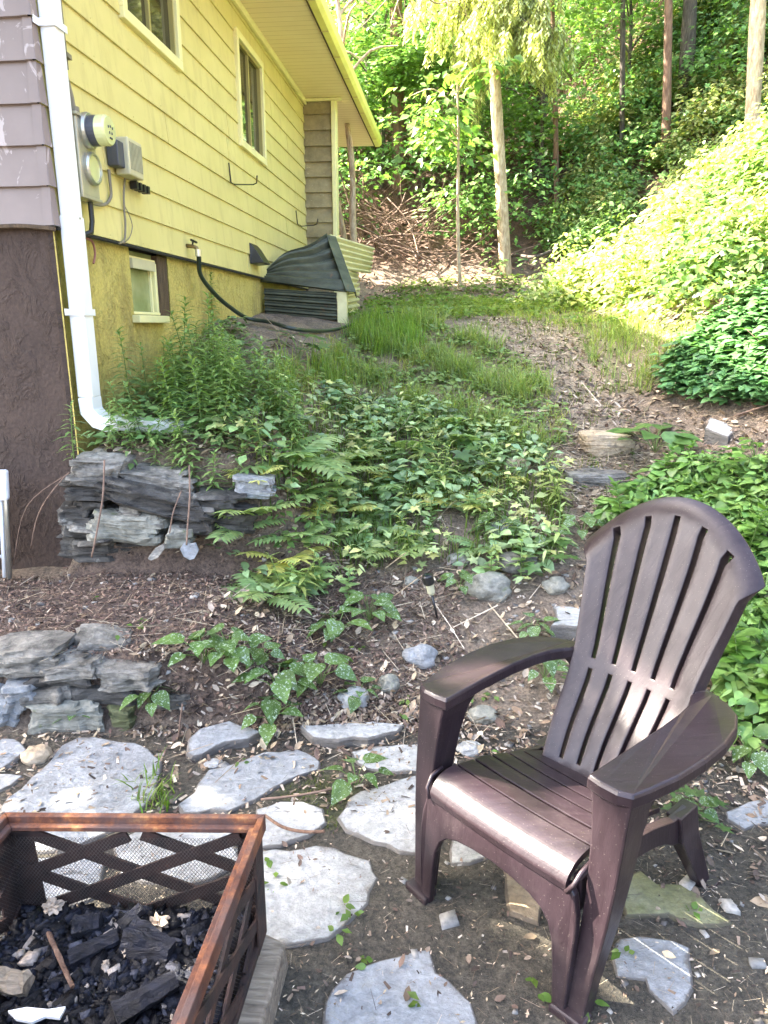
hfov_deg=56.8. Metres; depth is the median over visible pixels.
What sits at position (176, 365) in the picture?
tall weed
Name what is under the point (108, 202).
wall cable
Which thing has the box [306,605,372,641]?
heart leaf plant
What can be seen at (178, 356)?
tall weed
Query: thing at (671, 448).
leafy plant
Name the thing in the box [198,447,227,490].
tall weed
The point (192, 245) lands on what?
faucet
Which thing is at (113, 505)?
slate stone
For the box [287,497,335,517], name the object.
compound leaf plant
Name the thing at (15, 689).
slate stone
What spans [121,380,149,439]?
tall weed
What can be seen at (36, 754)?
rock
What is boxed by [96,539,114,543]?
slate stone
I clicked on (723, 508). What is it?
leafy plant
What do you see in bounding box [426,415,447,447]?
weed
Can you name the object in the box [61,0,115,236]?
electric meter
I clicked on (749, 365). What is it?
ground cover
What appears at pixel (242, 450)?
tall weed
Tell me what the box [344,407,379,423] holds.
compound leaf plant
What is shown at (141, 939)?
charred log
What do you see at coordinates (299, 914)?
flagstone
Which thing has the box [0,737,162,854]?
flagstone
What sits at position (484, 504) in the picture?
weed
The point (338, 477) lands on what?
compound leaf plant
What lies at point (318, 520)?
weed
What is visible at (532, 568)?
maple seedling
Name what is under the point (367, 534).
weed
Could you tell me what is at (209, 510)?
slate stone
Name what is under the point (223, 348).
tall weed
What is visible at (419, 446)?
weed
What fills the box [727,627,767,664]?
leafy plant
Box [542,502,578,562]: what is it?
weed
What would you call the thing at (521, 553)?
weed
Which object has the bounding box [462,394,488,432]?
weed
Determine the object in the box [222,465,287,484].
compound leaf plant
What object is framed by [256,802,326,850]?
flagstone
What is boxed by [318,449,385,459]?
compound leaf plant
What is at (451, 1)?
bare branches
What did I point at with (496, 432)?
weed
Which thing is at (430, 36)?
forest tree
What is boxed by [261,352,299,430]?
tall weed
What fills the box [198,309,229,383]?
tall weed
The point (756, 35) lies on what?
forest tree
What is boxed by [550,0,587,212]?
forest tree
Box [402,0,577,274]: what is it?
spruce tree
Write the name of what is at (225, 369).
tall weed
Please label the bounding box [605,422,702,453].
broad leaf plant
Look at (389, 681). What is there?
rock
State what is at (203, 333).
tall weed
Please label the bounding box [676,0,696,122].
forest tree
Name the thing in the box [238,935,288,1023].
timber block
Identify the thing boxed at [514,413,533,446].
weed
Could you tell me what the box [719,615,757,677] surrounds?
leafy plant
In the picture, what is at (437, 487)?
weed
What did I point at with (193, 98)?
house
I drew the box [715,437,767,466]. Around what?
leafy plant
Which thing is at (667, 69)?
forest tree
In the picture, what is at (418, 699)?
rock
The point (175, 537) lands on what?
slate stone
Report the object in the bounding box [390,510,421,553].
weed
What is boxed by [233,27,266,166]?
window
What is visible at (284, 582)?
weed
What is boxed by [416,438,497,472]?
maple seedling
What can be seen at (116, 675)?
slate stone
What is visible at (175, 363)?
tall weed
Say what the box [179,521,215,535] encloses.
slate stone
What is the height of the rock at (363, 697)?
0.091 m
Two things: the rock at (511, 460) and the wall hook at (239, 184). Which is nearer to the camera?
the rock at (511, 460)
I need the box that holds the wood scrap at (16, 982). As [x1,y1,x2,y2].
[0,966,34,996]
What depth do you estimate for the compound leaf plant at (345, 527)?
3.63 m
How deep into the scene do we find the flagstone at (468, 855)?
2.05 m
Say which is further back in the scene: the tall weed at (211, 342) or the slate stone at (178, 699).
the tall weed at (211, 342)
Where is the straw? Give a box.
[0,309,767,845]
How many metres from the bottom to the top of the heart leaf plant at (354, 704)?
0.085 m
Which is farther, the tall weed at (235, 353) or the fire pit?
the tall weed at (235, 353)
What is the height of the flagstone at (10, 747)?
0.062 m
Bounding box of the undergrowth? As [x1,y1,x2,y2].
[506,0,767,337]
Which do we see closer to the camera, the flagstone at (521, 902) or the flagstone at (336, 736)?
the flagstone at (521, 902)
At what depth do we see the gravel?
1.97 m
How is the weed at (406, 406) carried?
on the ground at (460, 976)
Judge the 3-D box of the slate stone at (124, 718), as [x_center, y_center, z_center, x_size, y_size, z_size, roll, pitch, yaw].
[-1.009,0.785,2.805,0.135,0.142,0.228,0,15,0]
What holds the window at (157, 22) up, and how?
in the house
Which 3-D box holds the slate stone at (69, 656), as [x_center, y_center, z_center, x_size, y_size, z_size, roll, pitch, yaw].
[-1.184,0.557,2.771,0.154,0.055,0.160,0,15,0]
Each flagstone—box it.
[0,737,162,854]
[0,739,25,770]
[0,774,23,791]
[1,857,104,913]
[113,832,237,884]
[177,749,320,813]
[186,721,261,761]
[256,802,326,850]
[263,846,377,948]
[299,722,404,748]
[322,950,477,1023]
[337,776,415,855]
[351,745,416,773]
[449,840,486,865]
[503,871,541,925]
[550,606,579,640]
[612,936,692,1015]
[623,870,731,928]
[725,799,767,830]
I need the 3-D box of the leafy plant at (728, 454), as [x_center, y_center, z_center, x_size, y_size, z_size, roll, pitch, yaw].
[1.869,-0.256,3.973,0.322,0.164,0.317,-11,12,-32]
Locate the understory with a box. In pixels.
[326,0,767,275]
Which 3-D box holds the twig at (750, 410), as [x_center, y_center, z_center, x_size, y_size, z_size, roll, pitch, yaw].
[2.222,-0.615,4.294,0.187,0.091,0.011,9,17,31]
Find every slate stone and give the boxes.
[0,630,76,678]
[0,683,26,726]
[1,677,36,702]
[19,686,71,706]
[23,677,91,687]
[25,700,104,734]
[38,652,107,684]
[56,501,93,537]
[56,533,131,562]
[57,647,94,660]
[59,478,84,487]
[63,486,107,500]
[63,521,93,533]
[65,447,136,486]
[70,685,138,706]
[72,538,109,546]
[73,500,112,509]
[74,623,132,651]
[85,503,172,545]
[93,476,217,524]
[95,659,165,692]
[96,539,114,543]
[105,503,120,511]
[106,704,136,730]
[116,542,140,546]
[117,505,141,516]
[119,467,199,494]
[132,462,188,477]
[148,692,189,709]
[164,520,196,547]
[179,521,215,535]
[191,485,237,512]
[202,507,214,514]
[215,501,257,533]
[218,532,243,541]
[231,492,246,500]
[232,472,276,498]
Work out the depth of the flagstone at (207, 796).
2.39 m
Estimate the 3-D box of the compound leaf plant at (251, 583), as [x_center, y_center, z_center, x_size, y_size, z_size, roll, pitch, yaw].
[-0.518,0.362,3.258,0.494,0.094,0.549,-9,19,-40]
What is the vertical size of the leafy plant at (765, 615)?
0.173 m
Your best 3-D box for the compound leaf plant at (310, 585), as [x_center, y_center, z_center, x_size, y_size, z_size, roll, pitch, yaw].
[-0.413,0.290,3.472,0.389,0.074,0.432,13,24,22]
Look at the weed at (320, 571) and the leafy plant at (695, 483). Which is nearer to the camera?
the weed at (320, 571)
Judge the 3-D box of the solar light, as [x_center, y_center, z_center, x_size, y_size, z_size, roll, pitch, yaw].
[0.215,0.400,3.256,0.085,0.246,0.052,0,15,0]
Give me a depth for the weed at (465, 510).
3.86 m
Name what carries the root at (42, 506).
hanging from the slate stone at (86, 470)
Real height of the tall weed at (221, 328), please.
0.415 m
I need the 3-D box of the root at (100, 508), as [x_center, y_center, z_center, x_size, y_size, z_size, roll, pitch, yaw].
[-1.274,-0.012,3.176,0.110,0.436,0.033,-13,20,-42]
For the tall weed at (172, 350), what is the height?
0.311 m
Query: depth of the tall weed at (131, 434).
3.40 m
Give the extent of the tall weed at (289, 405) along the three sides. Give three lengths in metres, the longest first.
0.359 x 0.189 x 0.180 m
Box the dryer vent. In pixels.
[249,243,269,265]
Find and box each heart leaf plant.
[53,714,89,722]
[119,686,174,716]
[152,628,238,666]
[186,623,271,672]
[232,652,316,703]
[241,693,303,745]
[246,641,284,669]
[294,652,357,697]
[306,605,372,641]
[320,753,393,805]
[331,676,381,713]
[333,591,401,621]
[437,569,475,594]
[466,512,527,536]
[508,613,557,637]
[528,660,568,692]
[532,530,579,553]
[557,512,605,539]
[670,791,719,823]
[728,729,767,778]
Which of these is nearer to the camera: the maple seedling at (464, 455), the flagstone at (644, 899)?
the flagstone at (644, 899)
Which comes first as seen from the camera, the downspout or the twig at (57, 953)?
the twig at (57, 953)
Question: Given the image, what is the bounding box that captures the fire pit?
[0,812,266,1023]
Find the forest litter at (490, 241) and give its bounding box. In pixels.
[338,0,745,303]
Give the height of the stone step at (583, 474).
0.111 m
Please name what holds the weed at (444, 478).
on the ground at (460, 976)
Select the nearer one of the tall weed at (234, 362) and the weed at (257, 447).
the weed at (257, 447)
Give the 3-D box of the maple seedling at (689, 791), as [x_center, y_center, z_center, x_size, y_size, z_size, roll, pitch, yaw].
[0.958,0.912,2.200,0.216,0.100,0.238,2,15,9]
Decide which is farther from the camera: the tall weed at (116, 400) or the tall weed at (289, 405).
the tall weed at (289, 405)
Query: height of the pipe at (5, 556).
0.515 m
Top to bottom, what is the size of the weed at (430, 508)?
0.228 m
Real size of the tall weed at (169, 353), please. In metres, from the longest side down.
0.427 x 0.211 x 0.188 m
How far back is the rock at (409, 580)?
3.46 m
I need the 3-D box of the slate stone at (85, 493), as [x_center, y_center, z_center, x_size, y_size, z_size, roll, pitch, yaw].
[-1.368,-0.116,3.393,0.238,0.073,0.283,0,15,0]
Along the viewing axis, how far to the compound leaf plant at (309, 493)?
3.56 m
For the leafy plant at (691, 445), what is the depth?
4.10 m
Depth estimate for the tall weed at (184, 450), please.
3.37 m
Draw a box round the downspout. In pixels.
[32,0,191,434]
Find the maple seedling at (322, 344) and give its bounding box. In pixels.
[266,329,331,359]
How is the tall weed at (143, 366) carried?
on the ground at (460, 976)
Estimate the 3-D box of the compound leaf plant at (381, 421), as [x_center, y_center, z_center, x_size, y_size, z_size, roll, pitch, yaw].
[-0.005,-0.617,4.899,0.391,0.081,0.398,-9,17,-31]
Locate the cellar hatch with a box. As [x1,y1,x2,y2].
[260,233,374,323]
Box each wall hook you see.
[228,163,257,184]
[296,211,317,226]
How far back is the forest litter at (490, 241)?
11.12 m
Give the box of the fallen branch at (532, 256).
[497,249,552,269]
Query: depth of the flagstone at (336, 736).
2.63 m
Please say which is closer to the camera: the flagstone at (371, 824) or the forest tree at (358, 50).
the flagstone at (371, 824)
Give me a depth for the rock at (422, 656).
3.00 m
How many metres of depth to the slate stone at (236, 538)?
3.32 m
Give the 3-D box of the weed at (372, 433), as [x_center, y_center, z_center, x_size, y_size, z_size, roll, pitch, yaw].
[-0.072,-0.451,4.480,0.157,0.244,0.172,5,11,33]
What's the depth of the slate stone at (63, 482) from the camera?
3.28 m
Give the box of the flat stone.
[704,418,733,444]
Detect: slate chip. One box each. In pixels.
[148,543,165,560]
[180,542,198,559]
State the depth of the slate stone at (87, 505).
3.32 m
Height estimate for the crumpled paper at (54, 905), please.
0.040 m
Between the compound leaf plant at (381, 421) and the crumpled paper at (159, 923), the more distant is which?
the compound leaf plant at (381, 421)
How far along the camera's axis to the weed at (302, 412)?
3.90 m
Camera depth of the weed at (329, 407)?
4.60 m
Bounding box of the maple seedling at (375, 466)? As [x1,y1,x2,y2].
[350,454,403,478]
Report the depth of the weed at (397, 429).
4.63 m
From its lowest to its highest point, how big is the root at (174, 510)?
0.186 m
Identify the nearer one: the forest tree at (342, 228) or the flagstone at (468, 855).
the flagstone at (468, 855)
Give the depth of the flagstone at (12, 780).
2.40 m
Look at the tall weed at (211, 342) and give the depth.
3.97 m
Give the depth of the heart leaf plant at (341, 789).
2.31 m
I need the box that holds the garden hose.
[195,249,406,332]
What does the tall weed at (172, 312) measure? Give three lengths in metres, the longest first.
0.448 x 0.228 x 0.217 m
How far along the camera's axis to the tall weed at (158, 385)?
3.70 m
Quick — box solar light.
[422,573,437,618]
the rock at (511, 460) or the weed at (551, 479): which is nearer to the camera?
the weed at (551, 479)
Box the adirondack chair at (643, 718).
[405,497,765,1023]
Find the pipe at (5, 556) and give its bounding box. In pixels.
[0,469,11,578]
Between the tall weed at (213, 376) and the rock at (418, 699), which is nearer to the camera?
the rock at (418, 699)
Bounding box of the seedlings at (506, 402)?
[92,272,710,1023]
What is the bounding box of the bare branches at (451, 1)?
[350,0,467,48]
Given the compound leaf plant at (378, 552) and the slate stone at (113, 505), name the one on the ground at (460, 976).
the compound leaf plant at (378, 552)
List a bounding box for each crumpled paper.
[41,897,66,915]
[101,959,109,969]
[150,911,169,931]
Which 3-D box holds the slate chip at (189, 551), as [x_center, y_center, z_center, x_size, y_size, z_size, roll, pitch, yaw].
[-0.879,0.176,3.216,0.078,0.064,0.073,0,15,0]
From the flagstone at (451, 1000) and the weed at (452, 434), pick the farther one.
the weed at (452, 434)
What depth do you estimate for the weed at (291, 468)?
3.54 m
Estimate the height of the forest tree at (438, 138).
3.186 m
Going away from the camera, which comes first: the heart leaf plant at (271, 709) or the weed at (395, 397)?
the heart leaf plant at (271, 709)
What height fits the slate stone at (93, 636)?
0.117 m
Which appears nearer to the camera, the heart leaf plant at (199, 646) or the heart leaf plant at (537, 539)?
the heart leaf plant at (199, 646)
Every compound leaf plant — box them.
[205,518,290,543]
[213,501,306,518]
[220,570,313,614]
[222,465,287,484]
[235,544,330,575]
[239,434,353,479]
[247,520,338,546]
[266,562,342,599]
[276,479,348,502]
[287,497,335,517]
[295,451,380,483]
[310,517,364,543]
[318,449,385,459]
[320,499,381,513]
[333,504,414,548]
[336,539,381,562]
[340,438,405,459]
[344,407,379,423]
[349,471,409,495]
[357,532,439,559]
[362,417,413,426]
[363,466,415,481]
[364,437,440,451]
[385,499,428,517]
[396,407,483,431]
[401,465,479,479]
[405,420,451,436]
[409,488,504,510]
[423,429,511,452]
[442,535,506,557]
[470,464,534,483]
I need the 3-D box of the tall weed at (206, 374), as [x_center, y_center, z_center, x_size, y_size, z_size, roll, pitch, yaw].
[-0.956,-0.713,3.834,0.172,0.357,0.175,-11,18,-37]
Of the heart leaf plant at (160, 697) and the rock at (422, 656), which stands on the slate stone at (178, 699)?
the heart leaf plant at (160, 697)
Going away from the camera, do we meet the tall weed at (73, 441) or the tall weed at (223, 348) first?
the tall weed at (73, 441)
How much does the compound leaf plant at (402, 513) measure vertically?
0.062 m
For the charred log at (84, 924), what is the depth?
1.58 m
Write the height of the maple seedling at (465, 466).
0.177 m
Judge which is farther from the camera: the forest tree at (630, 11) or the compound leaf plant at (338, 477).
the forest tree at (630, 11)
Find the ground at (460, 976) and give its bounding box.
[0,0,767,1023]
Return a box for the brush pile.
[339,167,540,286]
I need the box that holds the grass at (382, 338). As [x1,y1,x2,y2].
[112,294,698,833]
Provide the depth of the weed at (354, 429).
4.51 m
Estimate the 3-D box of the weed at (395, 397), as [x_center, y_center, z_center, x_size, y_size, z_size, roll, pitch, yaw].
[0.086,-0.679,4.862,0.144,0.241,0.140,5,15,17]
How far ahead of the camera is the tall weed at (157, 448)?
3.40 m
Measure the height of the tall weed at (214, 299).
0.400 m
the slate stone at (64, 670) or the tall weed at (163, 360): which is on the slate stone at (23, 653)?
the slate stone at (64, 670)
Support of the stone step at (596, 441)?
on the ground at (460, 976)
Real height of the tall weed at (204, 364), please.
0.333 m
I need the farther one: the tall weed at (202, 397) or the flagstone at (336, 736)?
the tall weed at (202, 397)
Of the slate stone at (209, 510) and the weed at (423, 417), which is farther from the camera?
the weed at (423, 417)
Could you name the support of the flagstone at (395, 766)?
on the ground at (460, 976)
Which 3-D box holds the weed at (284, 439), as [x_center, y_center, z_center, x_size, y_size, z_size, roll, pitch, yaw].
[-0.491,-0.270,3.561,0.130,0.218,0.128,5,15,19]
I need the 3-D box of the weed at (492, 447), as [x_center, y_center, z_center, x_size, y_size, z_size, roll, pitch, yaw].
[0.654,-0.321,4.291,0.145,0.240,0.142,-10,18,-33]
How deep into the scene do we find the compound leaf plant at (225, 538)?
3.33 m
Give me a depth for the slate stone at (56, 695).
2.68 m
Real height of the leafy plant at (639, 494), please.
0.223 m
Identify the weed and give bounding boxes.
[55,400,91,460]
[99,398,123,449]
[102,379,129,436]
[105,326,145,408]
[119,404,138,453]
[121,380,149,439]
[131,342,162,411]
[141,359,168,416]
[143,414,169,465]
[148,341,174,401]
[153,357,189,441]
[154,339,173,381]
[158,335,191,407]
[160,328,191,388]
[162,356,189,415]
[162,426,187,468]
[163,310,193,380]
[166,335,181,371]
[166,358,182,390]
[167,408,207,487]
[168,294,201,367]
[168,341,190,382]
[170,313,216,398]
[178,353,217,442]
[185,320,210,379]
[187,358,216,415]
[190,291,226,375]
[191,322,203,363]
[191,329,208,377]
[192,340,212,393]
[195,347,217,407]
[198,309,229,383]
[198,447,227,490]
[201,328,233,403]
[201,334,224,387]
[202,338,234,410]
[204,355,245,437]
[207,367,231,416]
[208,272,221,321]
[209,322,238,389]
[212,333,249,404]
[217,339,243,397]
[223,444,248,489]
[224,333,249,397]
[225,334,246,375]
[227,347,253,416]
[234,394,265,449]
[236,347,263,406]
[243,336,274,412]
[246,419,276,467]
[252,353,291,410]
[259,349,290,415]
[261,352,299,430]
[266,356,293,415]
[266,552,288,595]
[276,375,301,439]
[277,434,308,499]
[277,560,302,594]
[278,436,296,477]
[279,391,310,448]
[281,414,306,459]
[284,562,307,594]
[285,557,321,603]
[295,411,308,440]
[299,548,327,589]
[301,381,327,431]
[304,495,331,534]
[307,552,333,594]
[325,398,335,417]
[334,483,349,519]
[338,567,358,597]
[344,415,364,442]
[358,403,379,437]
[359,521,376,546]
[362,422,380,446]
[364,423,382,452]
[386,395,403,424]
[388,403,406,439]
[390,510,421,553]
[398,402,416,435]
[403,378,430,422]
[406,427,429,462]
[411,433,441,478]
[415,404,429,429]
[418,490,442,526]
[419,442,448,483]
[423,458,446,490]
[424,516,438,545]
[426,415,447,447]
[426,439,459,491]
[434,470,451,497]
[446,414,457,429]
[446,424,459,449]
[448,465,462,491]
[451,459,463,480]
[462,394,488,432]
[462,492,473,515]
[466,483,483,518]
[468,441,497,486]
[469,487,491,525]
[475,485,502,524]
[477,508,495,534]
[478,550,501,571]
[485,532,505,572]
[486,441,499,469]
[489,418,504,451]
[504,465,517,498]
[508,534,537,580]
[509,425,522,452]
[511,467,527,494]
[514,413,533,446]
[531,452,573,507]
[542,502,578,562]
[544,469,565,506]
[549,478,573,517]
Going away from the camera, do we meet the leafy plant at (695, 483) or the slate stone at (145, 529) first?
the slate stone at (145, 529)
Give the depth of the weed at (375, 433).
4.45 m
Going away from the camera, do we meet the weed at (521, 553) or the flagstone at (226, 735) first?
the flagstone at (226, 735)
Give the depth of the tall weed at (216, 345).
3.92 m
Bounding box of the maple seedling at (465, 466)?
[452,456,515,481]
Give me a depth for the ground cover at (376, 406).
3.88 m
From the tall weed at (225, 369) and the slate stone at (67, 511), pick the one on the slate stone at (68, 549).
the slate stone at (67, 511)
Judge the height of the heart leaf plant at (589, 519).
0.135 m
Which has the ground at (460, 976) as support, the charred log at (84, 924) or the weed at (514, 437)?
the weed at (514, 437)
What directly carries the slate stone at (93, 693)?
on the slate stone at (124, 718)
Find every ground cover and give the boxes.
[81,315,575,596]
[591,273,767,757]
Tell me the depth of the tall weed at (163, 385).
3.51 m
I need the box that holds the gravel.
[7,557,766,1023]
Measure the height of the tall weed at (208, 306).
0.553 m
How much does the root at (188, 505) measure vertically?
0.351 m
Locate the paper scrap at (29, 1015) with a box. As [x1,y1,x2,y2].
[8,1006,65,1023]
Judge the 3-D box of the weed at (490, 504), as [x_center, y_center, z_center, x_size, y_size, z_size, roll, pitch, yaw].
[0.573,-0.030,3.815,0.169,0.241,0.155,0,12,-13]
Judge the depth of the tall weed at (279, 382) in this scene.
3.96 m
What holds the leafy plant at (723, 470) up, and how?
on the ground at (460, 976)
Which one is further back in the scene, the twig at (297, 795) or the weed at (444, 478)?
the weed at (444, 478)
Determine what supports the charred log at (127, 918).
on the charcoal
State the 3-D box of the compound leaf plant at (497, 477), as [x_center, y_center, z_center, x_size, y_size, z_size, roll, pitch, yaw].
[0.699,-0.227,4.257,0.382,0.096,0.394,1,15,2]
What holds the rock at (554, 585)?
on the ground at (460, 976)
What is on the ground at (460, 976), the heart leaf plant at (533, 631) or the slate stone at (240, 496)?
the heart leaf plant at (533, 631)
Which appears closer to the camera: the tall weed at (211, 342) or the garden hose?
the tall weed at (211, 342)
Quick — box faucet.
[186,239,198,248]
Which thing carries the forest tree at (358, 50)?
on the ground at (460, 976)
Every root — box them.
[13,475,64,565]
[30,472,69,548]
[91,460,104,557]
[169,491,181,532]
[186,465,190,544]
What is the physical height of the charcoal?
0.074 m
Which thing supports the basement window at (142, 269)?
in the house
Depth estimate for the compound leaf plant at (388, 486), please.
4.10 m
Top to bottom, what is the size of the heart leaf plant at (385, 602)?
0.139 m
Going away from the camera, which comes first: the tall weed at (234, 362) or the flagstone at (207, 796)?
the flagstone at (207, 796)
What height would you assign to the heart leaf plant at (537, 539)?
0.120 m
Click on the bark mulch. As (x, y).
(31, 625)
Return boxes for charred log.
[67,929,119,968]
[71,911,103,938]
[110,970,178,1023]
[117,902,145,929]
[118,914,175,962]
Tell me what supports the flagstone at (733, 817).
on the ground at (460, 976)
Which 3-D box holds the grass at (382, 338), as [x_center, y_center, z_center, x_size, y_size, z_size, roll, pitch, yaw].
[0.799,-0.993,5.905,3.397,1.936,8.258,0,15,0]
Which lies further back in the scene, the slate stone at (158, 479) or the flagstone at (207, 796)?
the slate stone at (158, 479)
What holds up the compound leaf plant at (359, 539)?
on the ground at (460, 976)
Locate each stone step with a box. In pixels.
[563,466,629,488]
[577,430,634,456]
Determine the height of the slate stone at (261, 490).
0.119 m
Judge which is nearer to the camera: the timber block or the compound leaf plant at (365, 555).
the timber block
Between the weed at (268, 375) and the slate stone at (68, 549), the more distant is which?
the weed at (268, 375)
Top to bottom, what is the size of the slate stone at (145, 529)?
0.185 m
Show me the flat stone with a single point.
(715, 433)
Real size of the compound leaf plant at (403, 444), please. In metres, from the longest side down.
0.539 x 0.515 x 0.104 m
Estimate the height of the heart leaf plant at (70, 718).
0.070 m
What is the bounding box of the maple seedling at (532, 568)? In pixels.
[515,538,581,574]
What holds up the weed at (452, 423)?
on the ground at (460, 976)
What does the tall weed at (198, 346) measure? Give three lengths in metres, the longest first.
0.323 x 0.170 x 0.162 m
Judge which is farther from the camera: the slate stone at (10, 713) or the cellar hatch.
the cellar hatch
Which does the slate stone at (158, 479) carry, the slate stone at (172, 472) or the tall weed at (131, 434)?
the slate stone at (172, 472)
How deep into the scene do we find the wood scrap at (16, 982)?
1.43 m
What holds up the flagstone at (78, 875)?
on the ground at (460, 976)
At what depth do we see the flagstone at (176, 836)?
2.07 m
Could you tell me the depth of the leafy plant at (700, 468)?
3.81 m
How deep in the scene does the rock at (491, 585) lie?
3.35 m
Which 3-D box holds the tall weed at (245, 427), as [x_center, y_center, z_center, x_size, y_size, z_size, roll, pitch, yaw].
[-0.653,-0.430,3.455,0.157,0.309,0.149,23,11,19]
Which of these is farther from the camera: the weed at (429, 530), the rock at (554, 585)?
the weed at (429, 530)
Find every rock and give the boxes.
[20,744,53,765]
[203,758,222,768]
[337,686,369,709]
[378,673,399,693]
[402,576,418,586]
[402,644,437,669]
[416,695,419,703]
[446,553,469,563]
[456,740,481,756]
[464,571,511,602]
[466,705,497,724]
[489,519,517,537]
[494,551,539,573]
[501,458,530,472]
[541,576,569,594]
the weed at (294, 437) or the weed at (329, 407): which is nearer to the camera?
the weed at (294, 437)
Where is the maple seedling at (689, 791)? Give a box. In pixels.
[661,785,733,833]
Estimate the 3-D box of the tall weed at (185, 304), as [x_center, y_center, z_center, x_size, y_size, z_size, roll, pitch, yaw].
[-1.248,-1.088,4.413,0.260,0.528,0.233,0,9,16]
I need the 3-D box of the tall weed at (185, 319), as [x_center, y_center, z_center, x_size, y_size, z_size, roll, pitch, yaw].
[-1.031,-0.816,3.855,0.252,0.507,0.239,-13,20,-41]
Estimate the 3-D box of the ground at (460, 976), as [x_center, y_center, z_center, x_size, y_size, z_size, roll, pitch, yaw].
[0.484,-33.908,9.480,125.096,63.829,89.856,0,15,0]
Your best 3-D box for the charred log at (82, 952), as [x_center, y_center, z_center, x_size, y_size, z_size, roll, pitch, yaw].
[-0.625,0.947,1.532,0.104,0.047,0.038,-8,17,-28]
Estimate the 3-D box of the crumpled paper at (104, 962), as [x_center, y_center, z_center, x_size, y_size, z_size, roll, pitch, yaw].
[-0.593,0.958,1.500,0.027,0.018,0.024,0,15,0]
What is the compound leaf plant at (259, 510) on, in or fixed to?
on the ground at (460, 976)
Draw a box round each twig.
[46,931,74,988]
[178,704,182,738]
[261,780,359,800]
[265,814,324,833]
[734,404,767,416]
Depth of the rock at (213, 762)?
2.48 m
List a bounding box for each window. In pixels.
[118,0,183,71]
[129,251,159,314]
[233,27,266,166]
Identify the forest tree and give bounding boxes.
[326,0,457,187]
[327,0,376,159]
[335,0,397,296]
[339,50,363,238]
[367,0,528,206]
[383,51,523,288]
[389,0,405,190]
[412,2,432,136]
[417,0,624,202]
[533,87,547,178]
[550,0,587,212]
[555,0,710,113]
[577,0,625,166]
[661,0,672,168]
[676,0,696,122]
[744,0,765,130]
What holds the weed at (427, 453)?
on the ground at (460, 976)
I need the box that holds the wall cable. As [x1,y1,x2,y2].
[86,169,132,263]
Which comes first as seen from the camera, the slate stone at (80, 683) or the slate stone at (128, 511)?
the slate stone at (80, 683)
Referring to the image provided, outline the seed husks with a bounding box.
[0,722,767,1023]
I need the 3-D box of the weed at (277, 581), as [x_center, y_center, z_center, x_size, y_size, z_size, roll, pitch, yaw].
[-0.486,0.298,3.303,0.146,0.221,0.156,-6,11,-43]
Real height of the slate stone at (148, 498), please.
0.243 m
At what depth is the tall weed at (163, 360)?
4.10 m
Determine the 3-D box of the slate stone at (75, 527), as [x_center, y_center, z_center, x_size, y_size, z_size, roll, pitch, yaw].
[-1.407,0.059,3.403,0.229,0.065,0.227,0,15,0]
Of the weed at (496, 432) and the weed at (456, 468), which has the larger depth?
the weed at (496, 432)
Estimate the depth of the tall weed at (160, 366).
3.97 m
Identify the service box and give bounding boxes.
[106,136,149,193]
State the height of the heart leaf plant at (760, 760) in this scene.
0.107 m
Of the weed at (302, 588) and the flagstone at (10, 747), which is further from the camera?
the weed at (302, 588)
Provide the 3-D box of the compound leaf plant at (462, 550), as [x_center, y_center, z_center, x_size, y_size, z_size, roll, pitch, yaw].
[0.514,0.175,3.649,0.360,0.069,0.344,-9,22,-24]
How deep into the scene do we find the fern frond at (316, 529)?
3.42 m
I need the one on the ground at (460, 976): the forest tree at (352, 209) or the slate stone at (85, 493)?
the forest tree at (352, 209)
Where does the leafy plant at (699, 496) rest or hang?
on the ground at (460, 976)
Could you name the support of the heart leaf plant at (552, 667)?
on the ground at (460, 976)
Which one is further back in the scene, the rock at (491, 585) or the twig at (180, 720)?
the rock at (491, 585)
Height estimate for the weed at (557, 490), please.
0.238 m
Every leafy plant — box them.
[598,481,658,507]
[603,476,635,535]
[636,481,665,499]
[646,445,677,482]
[662,454,735,492]
[675,439,697,460]
[681,478,699,496]
[691,451,739,473]
[691,490,708,500]
[712,464,729,485]
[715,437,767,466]
[715,507,764,536]
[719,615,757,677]
[721,479,767,497]
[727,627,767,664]
[730,610,767,658]
[737,498,767,555]
[747,592,767,619]
[751,664,767,722]
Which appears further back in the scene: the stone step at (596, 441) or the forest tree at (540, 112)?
the forest tree at (540, 112)
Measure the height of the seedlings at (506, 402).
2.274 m
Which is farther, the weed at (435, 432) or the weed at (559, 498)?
the weed at (435, 432)
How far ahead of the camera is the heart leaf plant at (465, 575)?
3.36 m
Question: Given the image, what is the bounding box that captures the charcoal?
[0,902,252,1023]
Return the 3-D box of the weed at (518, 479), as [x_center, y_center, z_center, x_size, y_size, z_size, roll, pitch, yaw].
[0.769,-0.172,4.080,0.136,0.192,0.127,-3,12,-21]
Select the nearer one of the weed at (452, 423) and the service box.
the service box
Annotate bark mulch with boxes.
[0,501,475,733]
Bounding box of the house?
[0,0,381,568]
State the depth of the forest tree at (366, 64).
12.30 m
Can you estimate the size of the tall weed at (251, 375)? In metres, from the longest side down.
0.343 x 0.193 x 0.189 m
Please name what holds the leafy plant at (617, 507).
on the ground at (460, 976)
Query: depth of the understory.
11.23 m
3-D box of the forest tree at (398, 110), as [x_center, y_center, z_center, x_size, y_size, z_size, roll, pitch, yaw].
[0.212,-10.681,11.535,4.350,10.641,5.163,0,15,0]

